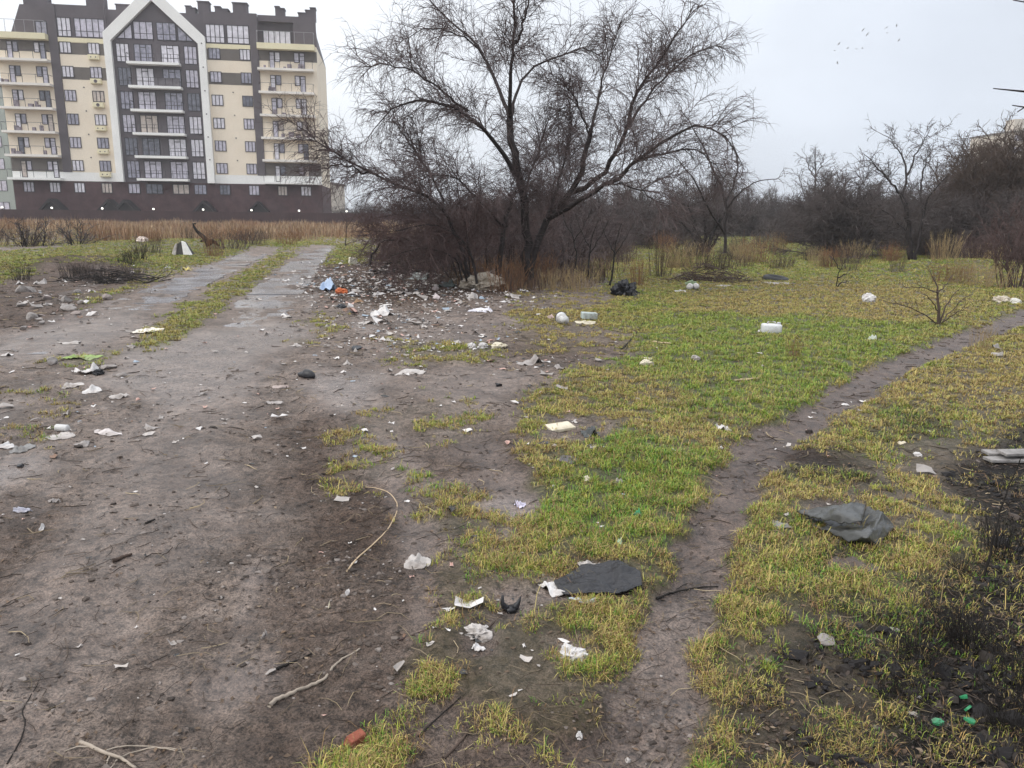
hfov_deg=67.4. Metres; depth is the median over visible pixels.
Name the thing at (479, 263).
dry stalks
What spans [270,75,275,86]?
balcony door
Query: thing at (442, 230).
bramble thicket
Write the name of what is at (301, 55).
balcony door
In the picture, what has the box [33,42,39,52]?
balcony window
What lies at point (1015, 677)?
dry stalks
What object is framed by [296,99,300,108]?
balcony window
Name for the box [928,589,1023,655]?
dry stalks
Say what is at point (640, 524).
meadow grass
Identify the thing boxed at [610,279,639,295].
rubbish bag
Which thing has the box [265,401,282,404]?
plastic scrap
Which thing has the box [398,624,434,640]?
fallen twig
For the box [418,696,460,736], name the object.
fallen twig
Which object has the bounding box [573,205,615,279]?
sapling
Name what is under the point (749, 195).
bare tree
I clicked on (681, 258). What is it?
dry stalks
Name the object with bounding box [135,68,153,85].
window
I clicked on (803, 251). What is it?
dry stalks
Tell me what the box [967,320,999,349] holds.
dry stalks
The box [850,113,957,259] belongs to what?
crooked tree
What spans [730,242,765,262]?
dry stalks
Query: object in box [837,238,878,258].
dry stalks
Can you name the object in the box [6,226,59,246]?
dry stalks
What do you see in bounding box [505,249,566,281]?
dry stalks
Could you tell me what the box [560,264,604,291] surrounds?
dry stalks
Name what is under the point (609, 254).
dry stalks
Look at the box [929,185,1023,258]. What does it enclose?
bare bush
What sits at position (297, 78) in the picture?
balcony window
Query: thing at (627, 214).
bare bush
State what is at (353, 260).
box
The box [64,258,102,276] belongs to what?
dry stalks
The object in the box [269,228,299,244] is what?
dry stalks
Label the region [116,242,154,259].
dry stalks
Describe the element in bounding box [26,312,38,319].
rubble lump
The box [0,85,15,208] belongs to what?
apartment building
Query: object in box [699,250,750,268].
dry stalks
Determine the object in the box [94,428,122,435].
plastic scrap
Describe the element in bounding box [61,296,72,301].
rubble lump
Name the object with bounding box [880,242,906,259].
dry stalks
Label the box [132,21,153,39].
window
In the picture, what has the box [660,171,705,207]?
bare tree
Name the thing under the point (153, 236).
dry stalks
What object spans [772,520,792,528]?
tarp scrap
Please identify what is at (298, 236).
dry stalks
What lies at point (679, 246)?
dry stalks
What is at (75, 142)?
window
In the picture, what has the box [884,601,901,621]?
dry stalks
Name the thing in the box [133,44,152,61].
window
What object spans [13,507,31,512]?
plastic scrap
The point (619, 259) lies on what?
dry stalks
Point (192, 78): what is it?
window
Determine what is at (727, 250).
dry stalks
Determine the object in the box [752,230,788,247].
dry stalks
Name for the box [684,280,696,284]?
plastic scrap
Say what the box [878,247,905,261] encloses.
dry stalks
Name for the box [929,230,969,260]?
dry stalks
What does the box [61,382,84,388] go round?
plastic scrap
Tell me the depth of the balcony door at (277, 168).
98.98 m
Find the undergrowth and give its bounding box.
[376,234,634,292]
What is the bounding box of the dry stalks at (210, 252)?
[197,224,226,255]
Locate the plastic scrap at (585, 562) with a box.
[576,560,594,565]
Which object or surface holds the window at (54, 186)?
in the apartment building at (141, 105)
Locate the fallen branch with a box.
[267,648,359,707]
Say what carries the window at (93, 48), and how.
in the apartment building at (141, 105)
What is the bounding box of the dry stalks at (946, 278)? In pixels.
[916,258,986,282]
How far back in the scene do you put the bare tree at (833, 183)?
68.69 m
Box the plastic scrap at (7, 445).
[0,441,13,448]
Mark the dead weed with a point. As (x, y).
(991, 542)
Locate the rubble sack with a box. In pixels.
[459,271,505,289]
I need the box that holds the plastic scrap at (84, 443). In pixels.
[73,440,89,446]
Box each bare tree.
[610,174,641,207]
[622,177,676,216]
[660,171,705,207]
[664,160,752,226]
[720,178,752,208]
[735,184,773,210]
[759,183,790,207]
[772,162,857,209]
[855,176,890,197]
[917,141,1018,230]
[923,128,1023,196]
[928,169,971,189]
[935,129,1020,194]
[941,130,1023,176]
[948,119,1023,215]
[980,107,1023,166]
[1007,137,1023,219]
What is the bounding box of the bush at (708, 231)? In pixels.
[647,173,761,251]
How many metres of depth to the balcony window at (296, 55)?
96.43 m
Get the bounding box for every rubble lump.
[15,285,36,292]
[16,303,26,306]
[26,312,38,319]
[42,295,51,299]
[60,304,76,310]
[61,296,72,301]
[70,311,80,314]
[102,294,112,299]
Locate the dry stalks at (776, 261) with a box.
[759,254,794,269]
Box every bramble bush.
[344,201,457,266]
[355,199,535,273]
[430,192,575,269]
[436,186,534,263]
[510,192,625,270]
[551,202,657,259]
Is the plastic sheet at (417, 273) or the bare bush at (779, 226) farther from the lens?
the bare bush at (779, 226)
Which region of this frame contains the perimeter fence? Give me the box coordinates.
[0,206,460,224]
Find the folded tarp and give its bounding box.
[797,502,894,544]
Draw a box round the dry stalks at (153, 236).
[141,228,163,241]
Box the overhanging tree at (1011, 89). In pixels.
[993,0,1023,111]
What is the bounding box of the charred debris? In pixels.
[747,429,1023,767]
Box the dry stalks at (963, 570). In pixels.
[943,546,975,577]
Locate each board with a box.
[545,421,575,431]
[575,320,595,323]
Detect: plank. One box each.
[981,449,1023,456]
[982,456,1023,462]
[996,449,1023,456]
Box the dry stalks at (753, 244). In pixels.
[737,230,781,262]
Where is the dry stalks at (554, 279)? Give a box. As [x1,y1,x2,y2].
[529,267,569,289]
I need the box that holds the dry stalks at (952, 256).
[921,238,978,258]
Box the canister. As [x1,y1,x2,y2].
[761,321,781,333]
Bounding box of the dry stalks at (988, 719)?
[974,695,1023,734]
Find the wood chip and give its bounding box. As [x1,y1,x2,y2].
[112,553,131,561]
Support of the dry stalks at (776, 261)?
on the ground at (258, 732)
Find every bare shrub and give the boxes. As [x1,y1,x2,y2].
[828,252,856,286]
[881,263,971,323]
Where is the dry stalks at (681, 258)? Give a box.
[661,247,697,267]
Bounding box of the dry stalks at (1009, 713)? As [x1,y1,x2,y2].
[981,678,1023,734]
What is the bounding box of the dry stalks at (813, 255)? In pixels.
[807,246,823,260]
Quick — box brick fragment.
[343,728,366,750]
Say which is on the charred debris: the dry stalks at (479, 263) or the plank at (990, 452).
the plank at (990, 452)
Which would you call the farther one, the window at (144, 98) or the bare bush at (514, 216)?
the window at (144, 98)
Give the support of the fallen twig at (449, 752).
on the ground at (258, 732)
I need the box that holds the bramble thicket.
[339,113,518,293]
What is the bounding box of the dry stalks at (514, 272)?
[505,262,533,278]
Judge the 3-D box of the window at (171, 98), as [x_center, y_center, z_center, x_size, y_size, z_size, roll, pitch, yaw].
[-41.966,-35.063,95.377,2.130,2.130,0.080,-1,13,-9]
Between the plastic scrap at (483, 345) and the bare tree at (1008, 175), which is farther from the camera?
the bare tree at (1008, 175)
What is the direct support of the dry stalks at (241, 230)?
on the ground at (258, 732)
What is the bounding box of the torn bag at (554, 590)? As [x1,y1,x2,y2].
[538,581,564,597]
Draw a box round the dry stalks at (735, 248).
[728,238,764,259]
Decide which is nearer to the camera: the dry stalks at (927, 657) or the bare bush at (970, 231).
the dry stalks at (927, 657)
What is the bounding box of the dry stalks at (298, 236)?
[289,229,307,240]
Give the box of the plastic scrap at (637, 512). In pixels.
[633,508,642,515]
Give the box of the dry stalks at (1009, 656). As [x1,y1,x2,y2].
[983,633,1023,682]
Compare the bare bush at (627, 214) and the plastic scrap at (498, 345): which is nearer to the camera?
the plastic scrap at (498, 345)
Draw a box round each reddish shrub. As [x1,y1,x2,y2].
[517,120,600,253]
[954,225,1001,258]
[972,194,1023,287]
[982,200,1023,261]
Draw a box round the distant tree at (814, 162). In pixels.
[785,142,843,208]
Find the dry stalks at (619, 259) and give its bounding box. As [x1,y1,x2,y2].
[603,240,638,261]
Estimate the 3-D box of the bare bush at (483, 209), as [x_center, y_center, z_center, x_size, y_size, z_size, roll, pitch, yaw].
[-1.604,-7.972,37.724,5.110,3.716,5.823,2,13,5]
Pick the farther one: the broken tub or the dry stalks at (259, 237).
the dry stalks at (259, 237)
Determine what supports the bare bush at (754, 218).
on the ground at (258, 732)
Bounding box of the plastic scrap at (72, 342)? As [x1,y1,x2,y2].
[57,341,80,344]
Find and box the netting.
[554,560,641,594]
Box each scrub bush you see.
[0,215,87,246]
[52,216,122,244]
[740,231,769,244]
[827,242,865,257]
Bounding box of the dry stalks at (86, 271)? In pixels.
[75,263,102,278]
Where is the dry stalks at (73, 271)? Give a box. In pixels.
[55,260,84,277]
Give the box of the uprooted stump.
[192,223,219,246]
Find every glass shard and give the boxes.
[931,717,943,725]
[959,694,967,698]
[963,717,975,724]
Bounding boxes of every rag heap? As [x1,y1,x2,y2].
[467,292,477,298]
[502,293,519,298]
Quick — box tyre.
[762,274,788,280]
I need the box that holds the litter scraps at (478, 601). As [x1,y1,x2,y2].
[0,253,1020,715]
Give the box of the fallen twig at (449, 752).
[442,731,468,758]
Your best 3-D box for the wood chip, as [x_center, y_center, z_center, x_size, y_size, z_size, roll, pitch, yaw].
[-1.822,0.812,3.591,0.024,0.026,0.094,11,16,40]
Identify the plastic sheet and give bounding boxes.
[33,278,46,283]
[60,354,103,360]
[358,320,380,324]
[370,305,397,315]
[373,291,385,295]
[394,368,425,375]
[409,272,428,279]
[439,279,455,286]
[468,307,491,312]
[516,354,546,365]
[554,364,564,368]
[557,455,578,463]
[580,426,599,437]
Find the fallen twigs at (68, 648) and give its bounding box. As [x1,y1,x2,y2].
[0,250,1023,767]
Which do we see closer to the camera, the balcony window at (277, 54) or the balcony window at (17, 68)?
the balcony window at (17, 68)
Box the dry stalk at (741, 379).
[733,378,757,381]
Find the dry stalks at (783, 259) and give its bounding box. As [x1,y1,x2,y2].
[775,252,797,267]
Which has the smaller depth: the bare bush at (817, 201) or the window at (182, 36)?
the bare bush at (817, 201)
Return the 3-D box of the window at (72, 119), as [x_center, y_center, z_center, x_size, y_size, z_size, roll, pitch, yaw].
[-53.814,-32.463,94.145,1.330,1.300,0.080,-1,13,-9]
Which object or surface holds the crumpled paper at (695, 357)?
on the ground at (258, 732)
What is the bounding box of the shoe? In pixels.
[297,369,314,377]
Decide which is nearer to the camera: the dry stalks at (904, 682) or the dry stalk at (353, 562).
the dry stalks at (904, 682)
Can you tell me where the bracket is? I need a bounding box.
[500,595,520,613]
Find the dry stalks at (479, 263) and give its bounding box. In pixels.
[452,254,495,278]
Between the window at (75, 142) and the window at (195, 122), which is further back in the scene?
the window at (195, 122)
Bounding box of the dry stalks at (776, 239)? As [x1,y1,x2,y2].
[766,230,784,249]
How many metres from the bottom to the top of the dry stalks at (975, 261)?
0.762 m
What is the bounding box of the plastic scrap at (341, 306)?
[335,304,346,307]
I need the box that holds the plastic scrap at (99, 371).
[92,368,104,374]
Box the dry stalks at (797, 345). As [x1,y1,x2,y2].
[783,333,805,357]
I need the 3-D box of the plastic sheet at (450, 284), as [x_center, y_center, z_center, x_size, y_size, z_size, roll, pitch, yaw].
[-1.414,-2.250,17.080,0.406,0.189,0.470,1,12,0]
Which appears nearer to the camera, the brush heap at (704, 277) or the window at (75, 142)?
the brush heap at (704, 277)
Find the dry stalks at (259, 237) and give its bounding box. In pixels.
[224,227,272,244]
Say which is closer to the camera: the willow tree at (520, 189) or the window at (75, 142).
the willow tree at (520, 189)
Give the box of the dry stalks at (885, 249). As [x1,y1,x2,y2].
[869,242,899,255]
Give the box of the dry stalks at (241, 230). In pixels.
[220,222,257,240]
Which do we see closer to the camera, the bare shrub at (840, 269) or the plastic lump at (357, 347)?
the plastic lump at (357, 347)
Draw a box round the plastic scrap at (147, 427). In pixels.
[144,423,159,430]
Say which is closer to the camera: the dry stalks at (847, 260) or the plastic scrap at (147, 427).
the plastic scrap at (147, 427)
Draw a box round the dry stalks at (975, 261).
[946,256,977,283]
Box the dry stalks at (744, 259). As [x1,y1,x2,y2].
[733,254,756,266]
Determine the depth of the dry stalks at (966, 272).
20.34 m
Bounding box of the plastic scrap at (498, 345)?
[491,342,507,348]
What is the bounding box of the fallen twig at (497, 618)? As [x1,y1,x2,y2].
[486,585,536,628]
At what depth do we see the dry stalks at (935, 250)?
31.00 m
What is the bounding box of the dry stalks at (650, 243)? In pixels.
[640,235,664,248]
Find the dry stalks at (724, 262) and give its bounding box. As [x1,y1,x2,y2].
[716,255,733,269]
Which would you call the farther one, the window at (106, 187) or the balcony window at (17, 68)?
the window at (106, 187)
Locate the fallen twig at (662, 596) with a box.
[656,583,717,599]
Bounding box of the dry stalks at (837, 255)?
[818,243,844,266]
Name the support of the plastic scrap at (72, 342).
on the ground at (258, 732)
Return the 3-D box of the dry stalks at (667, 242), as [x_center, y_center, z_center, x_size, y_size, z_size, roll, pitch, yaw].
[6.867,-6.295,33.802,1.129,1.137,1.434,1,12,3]
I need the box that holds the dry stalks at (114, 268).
[103,261,128,275]
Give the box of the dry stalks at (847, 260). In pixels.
[836,251,865,270]
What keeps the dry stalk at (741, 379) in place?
on the ground at (258, 732)
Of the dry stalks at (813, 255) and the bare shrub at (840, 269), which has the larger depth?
the dry stalks at (813, 255)
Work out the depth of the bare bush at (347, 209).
89.09 m
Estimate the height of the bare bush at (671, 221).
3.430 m
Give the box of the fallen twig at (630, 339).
[621,322,643,349]
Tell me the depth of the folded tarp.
3.75 m
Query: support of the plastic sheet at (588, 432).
on the ground at (258, 732)
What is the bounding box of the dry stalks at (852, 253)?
[831,242,877,264]
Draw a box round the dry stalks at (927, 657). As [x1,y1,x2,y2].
[895,625,952,671]
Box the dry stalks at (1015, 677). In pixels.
[939,614,1023,713]
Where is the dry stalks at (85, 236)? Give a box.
[73,229,95,241]
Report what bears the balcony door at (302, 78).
in the apartment building at (141, 105)
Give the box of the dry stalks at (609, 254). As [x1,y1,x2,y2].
[598,249,623,261]
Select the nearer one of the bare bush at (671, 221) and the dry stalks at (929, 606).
the dry stalks at (929, 606)
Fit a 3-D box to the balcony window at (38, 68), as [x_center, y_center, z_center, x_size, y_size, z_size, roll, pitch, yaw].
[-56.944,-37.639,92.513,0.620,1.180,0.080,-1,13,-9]
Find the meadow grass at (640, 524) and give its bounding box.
[0,228,1023,767]
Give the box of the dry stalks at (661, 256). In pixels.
[647,237,677,276]
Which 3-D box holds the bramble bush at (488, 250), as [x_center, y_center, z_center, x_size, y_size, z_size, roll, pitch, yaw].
[-1.787,-3.618,19.559,4.530,2.343,3.673,7,14,27]
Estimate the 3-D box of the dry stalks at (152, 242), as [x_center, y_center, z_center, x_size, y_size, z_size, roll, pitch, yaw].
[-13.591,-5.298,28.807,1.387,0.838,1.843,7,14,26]
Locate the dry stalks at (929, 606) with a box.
[918,594,938,611]
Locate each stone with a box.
[46,356,57,364]
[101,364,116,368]
[116,372,126,376]
[817,633,834,645]
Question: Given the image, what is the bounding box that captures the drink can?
[54,424,69,431]
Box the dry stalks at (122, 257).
[113,249,148,263]
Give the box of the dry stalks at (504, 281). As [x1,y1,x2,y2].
[468,254,536,291]
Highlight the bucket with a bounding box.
[555,311,568,323]
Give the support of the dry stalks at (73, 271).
on the ground at (258, 732)
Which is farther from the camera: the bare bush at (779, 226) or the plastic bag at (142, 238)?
the bare bush at (779, 226)
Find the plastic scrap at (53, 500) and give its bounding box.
[48,498,60,502]
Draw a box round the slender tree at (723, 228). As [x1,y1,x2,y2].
[657,108,800,252]
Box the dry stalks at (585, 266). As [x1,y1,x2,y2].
[575,259,604,278]
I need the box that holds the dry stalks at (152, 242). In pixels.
[125,232,166,252]
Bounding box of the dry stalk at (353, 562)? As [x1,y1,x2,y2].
[346,487,397,571]
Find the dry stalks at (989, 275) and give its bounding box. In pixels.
[957,256,1018,288]
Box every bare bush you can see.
[318,206,352,212]
[336,199,389,213]
[372,203,402,213]
[386,199,446,213]
[439,189,504,243]
[483,193,540,247]
[515,192,602,250]
[568,193,639,249]
[574,188,609,214]
[579,186,666,246]
[610,192,685,245]
[618,193,670,221]
[650,195,708,243]
[688,188,757,236]
[727,187,775,236]
[740,152,949,258]
[748,194,821,242]
[755,188,789,234]
[758,188,806,223]
[800,187,833,226]
[833,190,899,244]
[858,168,973,251]
[860,181,922,246]
[884,189,998,255]
[885,183,1014,257]
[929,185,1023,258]
[935,180,1023,259]
[950,189,1023,260]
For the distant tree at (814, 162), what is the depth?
61.73 m
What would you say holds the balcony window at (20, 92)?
in the apartment building at (141, 105)
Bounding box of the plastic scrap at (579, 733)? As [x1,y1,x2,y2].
[576,731,582,740]
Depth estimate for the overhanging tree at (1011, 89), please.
6.37 m
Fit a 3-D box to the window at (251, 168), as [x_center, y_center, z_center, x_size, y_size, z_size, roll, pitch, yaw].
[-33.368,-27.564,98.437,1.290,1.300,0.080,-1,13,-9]
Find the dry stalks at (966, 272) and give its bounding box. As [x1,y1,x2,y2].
[958,264,973,278]
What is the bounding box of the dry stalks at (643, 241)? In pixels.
[636,233,653,247]
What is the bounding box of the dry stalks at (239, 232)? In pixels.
[224,222,256,239]
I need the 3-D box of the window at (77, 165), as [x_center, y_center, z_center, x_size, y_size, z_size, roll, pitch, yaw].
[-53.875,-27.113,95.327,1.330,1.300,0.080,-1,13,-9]
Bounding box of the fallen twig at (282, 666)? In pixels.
[276,653,311,669]
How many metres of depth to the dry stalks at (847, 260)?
22.98 m
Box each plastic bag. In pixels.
[74,362,98,373]
[136,236,148,241]
[320,277,335,290]
[335,288,347,293]
[639,359,653,365]
[716,424,730,431]
[862,293,875,302]
[992,295,1010,302]
[1009,298,1021,303]
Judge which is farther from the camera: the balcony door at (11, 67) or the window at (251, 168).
the window at (251, 168)
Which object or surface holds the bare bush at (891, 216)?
on the ground at (258, 732)
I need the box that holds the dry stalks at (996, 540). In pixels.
[972,505,1023,563]
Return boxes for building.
[0,0,331,212]
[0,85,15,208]
[330,182,344,212]
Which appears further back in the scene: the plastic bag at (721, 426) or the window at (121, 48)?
the window at (121, 48)
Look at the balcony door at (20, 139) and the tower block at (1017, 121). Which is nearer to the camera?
the balcony door at (20, 139)
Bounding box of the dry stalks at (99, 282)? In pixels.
[90,268,125,283]
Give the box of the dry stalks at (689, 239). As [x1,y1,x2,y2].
[677,231,716,256]
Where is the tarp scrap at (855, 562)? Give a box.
[827,556,879,573]
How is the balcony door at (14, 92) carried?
in the apartment building at (141, 105)
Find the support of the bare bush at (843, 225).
on the ground at (258, 732)
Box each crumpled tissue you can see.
[464,623,492,642]
[560,642,587,661]
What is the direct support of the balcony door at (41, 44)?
in the apartment building at (141, 105)
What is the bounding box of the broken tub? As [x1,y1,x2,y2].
[172,241,194,254]
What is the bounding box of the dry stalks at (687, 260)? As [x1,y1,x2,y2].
[665,239,720,268]
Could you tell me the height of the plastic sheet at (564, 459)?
0.028 m
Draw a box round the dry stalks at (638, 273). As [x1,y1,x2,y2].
[622,254,653,285]
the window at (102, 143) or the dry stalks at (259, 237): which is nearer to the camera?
the dry stalks at (259, 237)
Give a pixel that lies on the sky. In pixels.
(948, 59)
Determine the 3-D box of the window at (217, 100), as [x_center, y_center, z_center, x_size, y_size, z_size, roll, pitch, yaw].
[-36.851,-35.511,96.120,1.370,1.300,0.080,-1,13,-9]
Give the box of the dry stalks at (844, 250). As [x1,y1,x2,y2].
[832,243,857,257]
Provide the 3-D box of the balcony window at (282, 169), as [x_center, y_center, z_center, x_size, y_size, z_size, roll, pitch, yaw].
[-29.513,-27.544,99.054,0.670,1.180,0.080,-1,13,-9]
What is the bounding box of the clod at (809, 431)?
[805,429,812,433]
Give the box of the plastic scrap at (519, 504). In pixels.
[514,500,525,508]
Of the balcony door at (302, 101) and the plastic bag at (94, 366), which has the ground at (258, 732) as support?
the plastic bag at (94, 366)
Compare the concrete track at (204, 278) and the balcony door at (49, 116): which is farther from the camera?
the balcony door at (49, 116)
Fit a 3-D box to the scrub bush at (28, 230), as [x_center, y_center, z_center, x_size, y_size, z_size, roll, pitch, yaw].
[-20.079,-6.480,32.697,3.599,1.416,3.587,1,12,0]
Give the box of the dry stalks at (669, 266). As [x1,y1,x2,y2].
[652,250,683,267]
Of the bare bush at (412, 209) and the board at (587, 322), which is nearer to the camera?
the board at (587, 322)
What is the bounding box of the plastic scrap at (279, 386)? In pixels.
[272,385,288,388]
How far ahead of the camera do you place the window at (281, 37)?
96.76 m
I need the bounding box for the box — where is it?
[348,257,356,263]
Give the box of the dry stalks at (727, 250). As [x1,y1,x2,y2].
[710,241,753,259]
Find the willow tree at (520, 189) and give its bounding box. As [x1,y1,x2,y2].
[253,0,774,281]
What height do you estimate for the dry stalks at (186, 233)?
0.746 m
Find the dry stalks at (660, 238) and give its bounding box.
[647,231,680,248]
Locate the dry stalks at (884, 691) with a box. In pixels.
[875,673,902,702]
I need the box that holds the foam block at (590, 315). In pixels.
[581,312,597,319]
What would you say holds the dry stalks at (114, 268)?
on the ground at (258, 732)
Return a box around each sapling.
[331,184,364,245]
[560,202,591,273]
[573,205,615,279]
[590,204,643,285]
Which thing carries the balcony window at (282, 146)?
in the apartment building at (141, 105)
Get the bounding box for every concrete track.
[27,253,267,354]
[223,246,331,327]
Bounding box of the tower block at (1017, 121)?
[969,119,1023,161]
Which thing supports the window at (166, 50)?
in the apartment building at (141, 105)
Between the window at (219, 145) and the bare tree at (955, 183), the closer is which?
the bare tree at (955, 183)
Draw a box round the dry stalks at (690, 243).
[683,240,716,256]
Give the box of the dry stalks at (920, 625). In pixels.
[909,611,939,638]
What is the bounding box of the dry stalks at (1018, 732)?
[1008,711,1023,747]
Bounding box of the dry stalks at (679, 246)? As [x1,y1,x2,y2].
[664,235,700,254]
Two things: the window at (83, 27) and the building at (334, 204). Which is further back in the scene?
the building at (334, 204)
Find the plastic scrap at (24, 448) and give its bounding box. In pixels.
[9,443,35,453]
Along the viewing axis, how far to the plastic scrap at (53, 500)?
4.32 m
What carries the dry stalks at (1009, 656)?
on the ground at (258, 732)
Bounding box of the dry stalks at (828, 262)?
[818,255,841,266]
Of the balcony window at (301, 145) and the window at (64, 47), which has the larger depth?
the balcony window at (301, 145)
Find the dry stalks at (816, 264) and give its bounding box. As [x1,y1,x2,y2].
[807,251,830,267]
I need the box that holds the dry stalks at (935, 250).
[919,239,949,258]
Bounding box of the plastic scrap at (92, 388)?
[82,384,101,393]
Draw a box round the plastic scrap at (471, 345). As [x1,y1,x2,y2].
[467,343,475,347]
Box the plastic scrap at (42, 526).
[39,523,44,530]
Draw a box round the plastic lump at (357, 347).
[351,345,361,350]
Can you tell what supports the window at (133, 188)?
in the apartment building at (141, 105)
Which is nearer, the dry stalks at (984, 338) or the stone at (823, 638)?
the stone at (823, 638)
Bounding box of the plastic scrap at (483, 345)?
[477,342,487,348]
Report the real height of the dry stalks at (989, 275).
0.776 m
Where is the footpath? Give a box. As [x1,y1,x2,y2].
[580,310,1023,767]
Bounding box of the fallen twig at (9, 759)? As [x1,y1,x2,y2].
[6,683,37,763]
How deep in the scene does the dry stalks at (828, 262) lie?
24.65 m
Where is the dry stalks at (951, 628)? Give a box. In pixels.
[924,593,1017,656]
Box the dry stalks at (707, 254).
[683,243,729,268]
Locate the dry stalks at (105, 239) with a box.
[89,228,117,240]
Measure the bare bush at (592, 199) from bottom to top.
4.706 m
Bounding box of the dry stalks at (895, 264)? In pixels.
[887,254,906,272]
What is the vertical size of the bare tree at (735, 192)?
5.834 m
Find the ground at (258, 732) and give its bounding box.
[0,228,1023,767]
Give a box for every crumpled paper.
[404,552,430,569]
[691,355,699,360]
[913,452,922,456]
[991,343,1002,349]
[991,351,1006,356]
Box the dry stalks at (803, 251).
[794,245,820,260]
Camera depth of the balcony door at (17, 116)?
93.26 m
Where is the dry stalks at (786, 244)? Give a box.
[769,232,792,250]
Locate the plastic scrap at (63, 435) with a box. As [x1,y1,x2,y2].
[45,432,75,439]
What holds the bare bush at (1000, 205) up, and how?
on the ground at (258, 732)
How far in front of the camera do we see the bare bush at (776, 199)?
68.89 m
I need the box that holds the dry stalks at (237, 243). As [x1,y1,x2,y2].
[191,225,259,249]
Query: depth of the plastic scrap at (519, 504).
4.30 m
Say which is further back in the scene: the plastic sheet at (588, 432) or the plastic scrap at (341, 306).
the plastic scrap at (341, 306)
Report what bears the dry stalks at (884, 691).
on the ground at (258, 732)
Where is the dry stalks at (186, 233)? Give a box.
[178,226,201,238]
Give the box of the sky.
[0,0,1023,212]
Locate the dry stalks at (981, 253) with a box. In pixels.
[947,241,1006,258]
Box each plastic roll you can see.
[686,283,693,289]
[693,283,698,288]
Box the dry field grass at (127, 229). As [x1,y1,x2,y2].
[0,216,431,240]
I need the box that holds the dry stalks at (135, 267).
[118,263,148,276]
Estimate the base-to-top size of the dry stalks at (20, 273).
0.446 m
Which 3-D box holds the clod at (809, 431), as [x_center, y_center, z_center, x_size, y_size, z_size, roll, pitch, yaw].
[2.303,0.369,5.948,0.064,0.047,0.044,-9,16,-36]
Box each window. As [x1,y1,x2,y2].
[0,158,4,168]
[0,180,7,190]
[0,202,9,208]
[12,41,18,51]
[15,65,20,75]
[18,90,23,99]
[20,114,26,123]
[23,137,29,146]
[23,182,34,191]
[26,161,32,170]
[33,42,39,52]
[36,66,42,76]
[39,90,44,100]
[41,114,47,123]
[44,138,50,147]
[47,161,52,170]
[49,182,60,191]
[56,17,71,36]
[59,41,71,52]
[61,66,73,77]
[64,90,76,100]
[66,113,78,124]
[69,137,81,147]
[72,160,83,170]
[73,18,104,37]
[74,183,85,192]
[87,42,99,54]
[90,67,102,78]
[92,91,104,101]
[94,114,106,125]
[97,138,109,148]
[99,161,111,171]
[101,183,112,192]
[115,43,129,61]
[117,23,132,38]
[117,67,131,85]
[120,91,133,108]
[122,114,135,132]
[124,137,138,155]
[126,160,140,177]
[128,183,140,193]
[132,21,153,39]
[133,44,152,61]
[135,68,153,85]
[137,91,156,108]
[139,115,158,132]
[142,138,160,155]
[144,161,162,178]
[146,184,162,193]
[156,22,176,40]
[160,45,179,62]
[162,69,181,86]
[164,92,183,110]
[166,116,185,133]
[168,139,186,155]
[170,161,188,178]
[172,184,189,193]
[177,26,193,41]
[183,46,197,64]
[185,70,198,87]
[187,93,200,111]
[189,116,202,133]
[190,139,203,156]
[192,162,205,178]
[194,184,206,194]
[205,24,224,42]
[208,48,220,58]
[210,71,221,82]
[211,95,223,105]
[213,118,224,128]
[215,140,226,150]
[216,163,227,173]
[219,185,230,194]
[226,25,249,43]
[239,49,250,60]
[241,72,251,83]
[242,96,252,106]
[243,118,254,129]
[245,141,255,151]
[246,164,256,173]
[249,185,259,194]
[274,52,279,61]
[275,75,281,84]
[277,98,282,107]
[278,121,283,130]
[278,186,287,195]
[279,143,284,152]
[280,166,285,174]
[294,53,298,62]
[295,76,299,85]
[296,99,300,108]
[298,144,302,153]
[301,186,310,195]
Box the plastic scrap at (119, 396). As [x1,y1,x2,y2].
[109,393,128,398]
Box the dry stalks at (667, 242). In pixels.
[656,230,677,251]
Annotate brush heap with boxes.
[47,260,177,284]
[367,245,457,274]
[660,248,765,282]
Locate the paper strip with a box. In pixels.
[471,643,485,650]
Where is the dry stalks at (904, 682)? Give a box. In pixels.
[885,653,931,703]
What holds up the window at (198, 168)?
in the apartment building at (141, 105)
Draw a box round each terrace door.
[35,21,47,33]
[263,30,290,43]
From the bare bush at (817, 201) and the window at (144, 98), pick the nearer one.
the bare bush at (817, 201)
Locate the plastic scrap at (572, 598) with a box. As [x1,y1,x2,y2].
[569,597,595,603]
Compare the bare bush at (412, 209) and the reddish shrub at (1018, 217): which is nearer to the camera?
the reddish shrub at (1018, 217)
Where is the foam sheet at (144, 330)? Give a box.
[132,327,163,332]
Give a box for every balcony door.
[6,41,12,56]
[9,65,15,81]
[12,89,18,99]
[15,113,21,126]
[17,137,24,153]
[20,160,27,176]
[39,42,45,58]
[42,66,48,82]
[44,90,51,106]
[47,114,53,130]
[50,138,56,154]
[52,161,59,177]
[269,52,274,67]
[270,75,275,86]
[271,98,276,113]
[273,122,277,136]
[274,143,279,158]
[275,166,280,181]
[299,53,304,68]
[300,76,305,91]
[301,99,306,113]
[303,144,308,159]
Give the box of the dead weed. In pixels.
[983,457,1023,576]
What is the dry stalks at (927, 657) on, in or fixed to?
on the ground at (258, 732)
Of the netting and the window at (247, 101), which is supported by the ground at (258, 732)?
the netting
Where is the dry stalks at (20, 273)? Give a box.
[7,263,31,280]
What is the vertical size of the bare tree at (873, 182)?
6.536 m
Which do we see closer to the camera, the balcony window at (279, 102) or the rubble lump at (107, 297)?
the rubble lump at (107, 297)
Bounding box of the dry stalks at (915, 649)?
[884,616,963,676]
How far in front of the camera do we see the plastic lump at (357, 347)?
9.18 m

